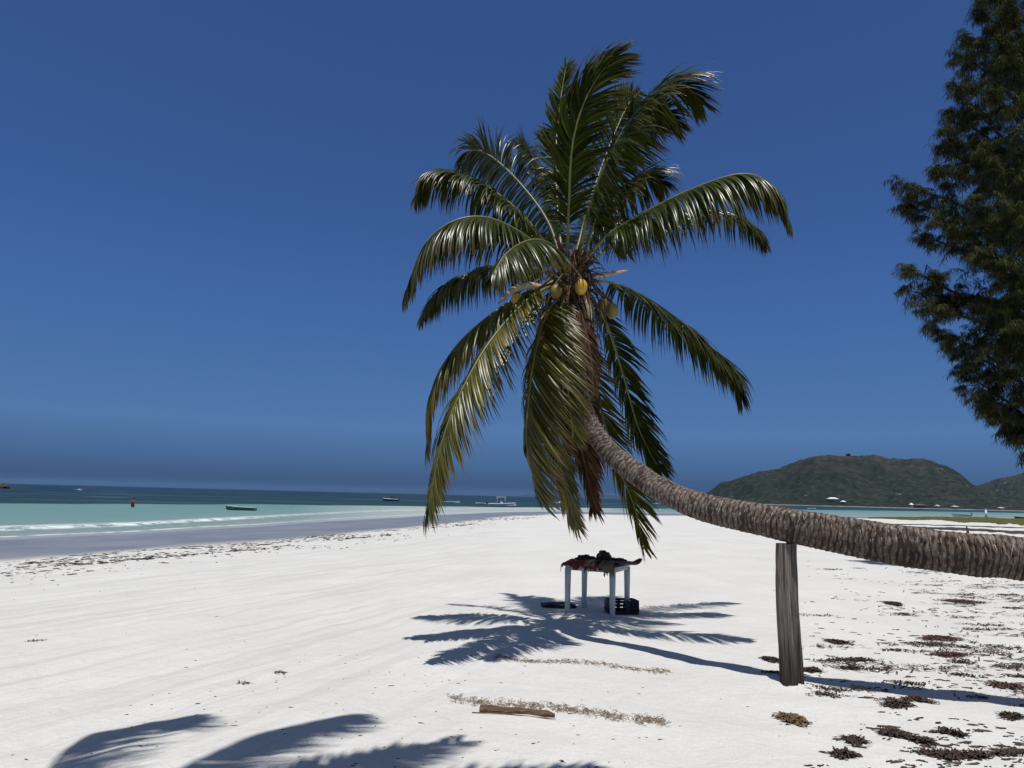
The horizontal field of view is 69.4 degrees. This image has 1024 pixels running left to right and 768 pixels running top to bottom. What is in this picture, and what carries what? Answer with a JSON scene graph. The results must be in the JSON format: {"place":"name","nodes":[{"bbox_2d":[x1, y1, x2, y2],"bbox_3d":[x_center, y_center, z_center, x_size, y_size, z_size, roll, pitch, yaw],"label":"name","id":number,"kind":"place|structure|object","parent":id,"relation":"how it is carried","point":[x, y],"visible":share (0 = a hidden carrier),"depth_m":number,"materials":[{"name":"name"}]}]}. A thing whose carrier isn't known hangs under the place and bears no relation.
{"place":"outdoors","nodes":[
{"label":"outdoors","id":0,"kind":"place"},
{"bbox_2d":[0,512,1023,767],"bbox_3d":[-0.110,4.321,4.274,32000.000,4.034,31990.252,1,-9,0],"label":"beach ground","id":1,"kind":"structure","parent":0,"point":[394,632],"depth_m":8.21,"materials":[{"name":"white sand"}]},
{"bbox_2d":[0,515,537,583],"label":"wrack line","id":2,"kind":"object","parent":1,"relation":"on","point":[152,556],"visible":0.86,"depth_m":25.00,"materials":[{"name":"brown plant"}]},
{"bbox_2d":[472,712,552,718],"bbox_3d":[0.013,2.522,5.634,0.646,0.016,0.016,0,-9,8],"label":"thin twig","id":3,"kind":"object","parent":1,"relation":"on","point":[511,714],"visible":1,"depth_m":5.64,"materials":[{"name":"brown wood"}]},
{"bbox_2d":[9,533,1023,767],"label":"scattered seaweed","id":4,"kind":"object","parent":1,"relation":"on","point":[1009,751],"visible":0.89,"depth_m":7.42,"materials":[{"name":"brown plant"}]},
{"bbox_2d":[479,704,554,717],"bbox_3d":[0.041,2.523,5.697,0.581,0.067,0.088,0,-9,8],"label":"driftwood plank","id":5,"kind":"object","parent":1,"relation":"on","point":[510,710],"visible":0.85,"depth_m":5.67,"materials":[{"name":"brown wood"}]},
{"bbox_2d":[447,693,669,726],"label":"twig litter","id":6,"kind":"object","parent":1,"relation":"on","point":[649,720],"visible":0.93,"depth_m":5.80,"materials":[{"name":"brown plant"}]},
{"bbox_2d":[541,602,576,607],"bbox_3d":[0.720,3.415,11.444,0.540,0.089,0.320,1,-9,0],"label":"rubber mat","id":7,"kind":"object","parent":1,"relation":"on","point":[550,604],"visible":0.86,"depth_m":11.35,"materials":[{"name":"black rubber"}]},
{"bbox_2d":[492,654,672,674],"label":"twig litter","id":8,"kind":"object","parent":1,"relation":"on","point":[568,661],"visible":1,"depth_m":7.57,"materials":[{"name":"brown plant"}]},
{"bbox_2d":[564,564,630,618],"bbox_3d":[1.270,3.045,10.951,0.780,0.738,0.800,-3,-10,26],"label":"plastic table","id":9,"kind":"object","parent":1,"relation":"on","point":[625,568],"visible":0.65,"depth_m":10.78,"materials":[{"name":"white plastic"}]},
{"bbox_2d":[560,558,606,571],"bbox_3d":[1.208,2.690,11.037,0.714,0.196,0.893,-3,-10,26],"label":"ragged cloth","id":10,"kind":"object","parent":9,"relation":"on","point":[575,564],"visible":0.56,"depth_m":10.72,"materials":[{"name":"red fabric"}]},
{"bbox_2d":[574,554,595,559],"bbox_3d":[1.100,2.622,11.098,0.360,0.132,0.242,1,-9,0],"label":"dark bundle","id":11,"kind":"object","parent":10,"relation":"on","point":[585,556],"visible":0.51,"depth_m":11.04,"materials":[{"name":"fabric"}]},
{"bbox_2d":[598,560,622,577],"bbox_3d":[1.449,2.664,10.711,0.276,0.239,0.501,-3,-10,26],"label":"ragged cloth","id":12,"kind":"object","parent":10,"relation":"on","point":[607,567],"visible":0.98,"depth_m":10.50,"materials":[{"name":"grey fabric"}]},
{"bbox_2d":[584,560,598,572],"bbox_3d":[1.196,2.653,10.792,0.173,0.176,0.426,-3,-10,26],"label":"ragged cloth","id":13,"kind":"object","parent":9,"relation":"hanging from","point":[590,563],"visible":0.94,"depth_m":10.63,"materials":[{"name":"fabric"}]},
{"bbox_2d":[596,550,611,559],"bbox_3d":[1.359,2.572,10.938,0.250,0.229,0.230,1,-9,0],"label":"dark bundle","id":14,"kind":"object","parent":9,"relation":"on","point":[602,555],"visible":0.58,"depth_m":10.87,"materials":[{"name":"fabric"}]},
{"bbox_2d":[612,557,626,564],"bbox_3d":[1.529,2.629,11.000,0.378,0.108,0.254,1,-9,0],"label":"dark bundle","id":15,"kind":"object","parent":9,"relation":"on","point":[618,559],"visible":0.34,"depth_m":10.92,"materials":[{"name":"fabric"}]},
{"bbox_2d":[614,558,641,564],"bbox_3d":[1.660,2.626,10.921,0.642,0.099,0.207,5,-9,-20],"label":"curled sheath","id":16,"kind":"object","parent":9,"relation":"on","point":[637,561],"visible":0.64,"depth_m":10.89,"materials":[{"name":"brown plant"}]},
{"bbox_2d":[604,598,638,614],"bbox_3d":[1.639,3.324,11.075,0.452,0.197,0.312,3,-9,-8],"label":"black crate","id":17,"kind":"object","parent":1,"relation":"on","point":[621,609],"visible":0.88,"depth_m":10.94,"materials":[{"name":"plastic"}]},
{"bbox_2d":[402,38,1023,580],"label":"coconut palm","id":18,"kind":"object","parent":1,"relation":"on","point":[566,404],"visible":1,"depth_m":8.66,"materials":[{"name":"green plant"}]},
{"bbox_2d":[758,656,778,662],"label":"seaweed clump","id":19,"kind":"object","parent":1,"relation":"on","point":[771,659],"visible":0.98,"depth_m":7.86,"materials":[{"name":"brown plant"}]},
{"bbox_2d":[775,542,804,686],"bbox_3d":[2.580,2.196,6.872,0.253,1.450,0.181,1,-9,0],"label":"wooden post","id":20,"kind":"object","parent":1,"relation":"on","point":[791,670],"visible":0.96,"depth_m":6.82,"materials":[{"name":"grey wood"}]},
{"bbox_2d":[772,711,812,727],"bbox_3d":[2.159,2.574,5.690,0.285,0.046,0.443,1,-9,0],"label":"seaweed clump","id":21,"kind":"object","parent":1,"relation":"on","point":[795,719],"visible":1,"depth_m":5.68,"materials":[{"name":"brown plant"}]},
{"bbox_2d":[804,666,826,672],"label":"seaweed clump","id":22,"kind":"object","parent":1,"relation":"on","point":[812,669],"visible":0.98,"depth_m":7.45,"materials":[{"name":"brown plant"}]},
{"bbox_2d":[823,638,853,645],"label":"seaweed clump","id":23,"kind":"object","parent":1,"relation":"on","point":[837,641],"visible":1,"depth_m":8.89,"materials":[{"name":"brown plant"}]},
{"bbox_2d":[819,746,862,758],"bbox_3d":[2.185,2.445,4.912,0.250,0.046,0.184,1,-9,0],"label":"seaweed clump","id":24,"kind":"object","parent":1,"relation":"on","point":[841,753],"visible":1,"depth_m":4.89,"materials":[{"name":"brown plant"}]},
{"bbox_2d":[836,664,865,669],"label":"seaweed clump","id":25,"kind":"object","parent":1,"relation":"on","point":[850,667],"visible":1,"depth_m":7.61,"materials":[{"name":"brown plant"}]},
{"bbox_2d":[835,734,871,745],"bbox_3d":[2.391,2.488,5.197,0.223,0.050,0.285,1,-9,0],"label":"seaweed clump","id":26,"kind":"object","parent":1,"relation":"on","point":[855,740],"visible":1,"depth_m":5.15,"materials":[{"name":"brown plant"}]},
{"bbox_2d":[871,726,913,740],"bbox_3d":[2.783,2.522,5.368,0.336,0.047,0.226,-5,-11,35],"label":"seaweed clump","id":27,"kind":"object","parent":1,"relation":"on","point":[896,732],"visible":0.99,"depth_m":5.34,"materials":[{"name":"brown plant"}]},
{"bbox_2d":[881,601,904,606],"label":"seaweed clump","id":28,"kind":"object","parent":1,"relation":"on","point":[894,603],"visible":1,"depth_m":12.57,"materials":[{"name":"brown plant"}]},
{"bbox_2d":[876,699,913,708],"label":"seaweed clump","id":29,"kind":"object","parent":1,"relation":"on","point":[898,703],"visible":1,"depth_m":6.15,"materials":[{"name":"brown plant"}]},
{"bbox_2d":[770,567,1023,767],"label":"scattered seaweed","id":30,"kind":"object","parent":1,"relation":"on","point":[925,745],"visible":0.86,"depth_m":7.75,"materials":[{"name":"brown plant"}]},
{"bbox_2d":[901,694,938,702],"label":"seaweed clump","id":31,"kind":"object","parent":1,"relation":"on","point":[915,697],"visible":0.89,"depth_m":6.34,"materials":[{"name":"brown plant"}]},
{"bbox_2d":[904,733,938,746],"bbox_3d":[2.895,2.507,5.232,0.232,0.043,0.197,-5,-11,35],"label":"seaweed clump","id":32,"kind":"object","parent":1,"relation":"on","point":[925,739],"visible":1,"depth_m":5.20,"materials":[{"name":"brown plant"}]},
{"bbox_2d":[915,634,963,641],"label":"seaweed clump","id":33,"kind":"object","parent":1,"relation":"on","point":[936,637],"visible":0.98,"depth_m":9.39,"materials":[{"name":"brown plant"}]},
{"bbox_2d":[868,516,1023,525],"bbox_3d":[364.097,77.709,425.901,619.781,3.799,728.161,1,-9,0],"label":"algae bed","id":34,"kind":"object","parent":1,"relation":"on","point":[1003,521],"visible":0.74,"depth_m":142.16,"materials":[{"name":"green plant"}]},
{"bbox_2d":[910,747,983,760],"bbox_3d":[2.934,2.483,4.981,0.556,0.048,0.233,1,-9,0],"label":"seaweed clump","id":35,"kind":"object","parent":1,"relation":"on","point":[945,753],"visible":0.99,"depth_m":4.95,"materials":[{"name":"brown plant"}]},
{"bbox_2d":[928,726,971,736],"bbox_3d":[3.244,2.565,5.480,0.283,0.051,0.212,-4,-10,30],"label":"seaweed clump","id":36,"kind":"object","parent":1,"relation":"on","point":[951,731],"visible":1,"depth_m":5.44,"materials":[{"name":"brown plant"}]},
{"bbox_2d":[925,651,974,656],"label":"seaweed clump","id":37,"kind":"object","parent":1,"relation":"on","point":[951,654],"visible":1,"depth_m":8.34,"materials":[{"name":"brown plant"}]},
{"bbox_2d":[881,0,1023,474],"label":"casuarina tree","id":38,"kind":"object","parent":1,"relation":"on","point":[1002,69],"visible":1,"depth_m":20.25,"materials":[{"name":"green plant"}]},
{"bbox_2d":[933,598,985,604],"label":"seaweed clump","id":39,"kind":"object","parent":1,"relation":"on","point":[956,600],"visible":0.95,"depth_m":13.30,"materials":[{"name":"brown plant"}]},
{"bbox_2d":[896,524,1023,527],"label":"weed band","id":40,"kind":"object","parent":1,"relation":"on","point":[961,525],"visible":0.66,"depth_m":77.17,"materials":[{"name":"brown plant"}]},
{"bbox_2d":[910,526,1023,533],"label":"weed band","id":41,"kind":"object","parent":1,"relation":"on","point":[970,529],"visible":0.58,"depth_m":60.60,"materials":[{"name":"brown plant"}]},
{"bbox_2d":[961,748,992,759],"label":"seaweed clump","id":42,"kind":"object","parent":1,"relation":"on","point":[974,752],"visible":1,"depth_m":4.96,"materials":[{"name":"brown plant"}]},
{"bbox_2d":[984,680,1023,689],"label":"seaweed clump","id":43,"kind":"object","parent":1,"relation":"on","point":[1000,684],"visible":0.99,"depth_m":6.95,"materials":[{"name":"brown plant"}]},
{"bbox_2d":[994,710,1023,719],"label":"seaweed clump","id":44,"kind":"object","parent":1,"relation":"on","point":[1011,715],"visible":1,"depth_m":5.92,"materials":[{"name":"brown plant"}]},
{"bbox_2d":[0,483,1023,539],"bbox_3d":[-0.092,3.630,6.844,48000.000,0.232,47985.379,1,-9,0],"label":"sea water","id":45,"kind":"structure","parent":0,"point":[28,511],"depth_m":125.70,"materials":[{"name":"teal liquid"}]},
{"bbox_2d":[1,483,9,488],"bbox_3d":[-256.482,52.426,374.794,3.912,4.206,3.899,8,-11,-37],"label":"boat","id":46,"kind":"object","parent":45,"relation":"in","point":[5,486],"visible":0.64,"depth_m":373.78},
{"bbox_2d":[226,505,256,510],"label":"rowing boat","id":47,"kind":"object","parent":45,"relation":"on","point":[229,507],"visible":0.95,"depth_m":94.00,"materials":[{"name":"green paint"}]},
{"bbox_2d":[383,496,399,500],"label":"motor boat","id":48,"kind":"object","parent":45,"relation":"on","point":[385,499],"visible":0.94,"depth_m":251.26,"materials":[{"name":"paint"}]},
{"bbox_2d":[441,501,459,502],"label":"motor boat","id":49,"kind":"object","parent":45,"relation":"on","point":[451,502],"visible":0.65,"depth_m":231.37,"materials":[{"name":"white paint"}]},
{"bbox_2d":[486,497,515,506],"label":"motor boat","id":50,"kind":"object","parent":45,"relation":"on","point":[501,503],"visible":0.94,"depth_m":189.45,"materials":[{"name":"white paint"}]},
{"bbox_2d":[952,513,971,516],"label":"motor boat","id":51,"kind":"object","parent":45,"relation":"on","point":[961,515],"visible":0.96,"depth_m":221.65,"materials":[{"name":"white paint"}]},
{"bbox_2d":[0,0,1023,499],"label":"sky","id":52,"kind":"structure","parent":0,"point":[211,241],"materials":[{"name":"blue"}]},
{"bbox_2d":[517,491,644,499],"bbox_3d":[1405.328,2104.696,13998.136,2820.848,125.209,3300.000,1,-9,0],"label":"hill","id":53,"kind":"structure","parent":0,"point":[607,496],"depth_m":12962.21,"materials":[{"name":"green plant"}]},
{"bbox_2d":[705,454,1023,510],"bbox_3d":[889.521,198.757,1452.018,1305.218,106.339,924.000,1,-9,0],"label":"hill","id":54,"kind":"structure","parent":0,"point":[872,480],"depth_m":1167.77,"materials":[{"name":"green plant"}]},
{"bbox_2d":[826,497,838,500],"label":"bungalow","id":55,"kind":"object","parent":54,"relation":"on","point":[832,499],"visible":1,"depth_m":1025.33,"materials":[{"name":"white metal"}]},
{"bbox_2d":[914,504,926,507],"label":"bungalow","id":56,"kind":"object","parent":54,"relation":"on","point":[920,505],"visible":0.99,"depth_m":995.35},
{"bbox_2d":[767,504,1017,510],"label":"shore beach","id":57,"kind":"structure","parent":0,"point":[895,507],"depth_m":985.85,"materials":[{"name":"white sand"}]},
{"bbox_2d":[978,473,1023,496],"bbox_3d":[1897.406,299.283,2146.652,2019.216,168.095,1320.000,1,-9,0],"label":"hill","id":58,"kind":"structure","parent":0,"point":[1012,485],"depth_m":1823.03,"materials":[{"name":"green plant"}]}
]}

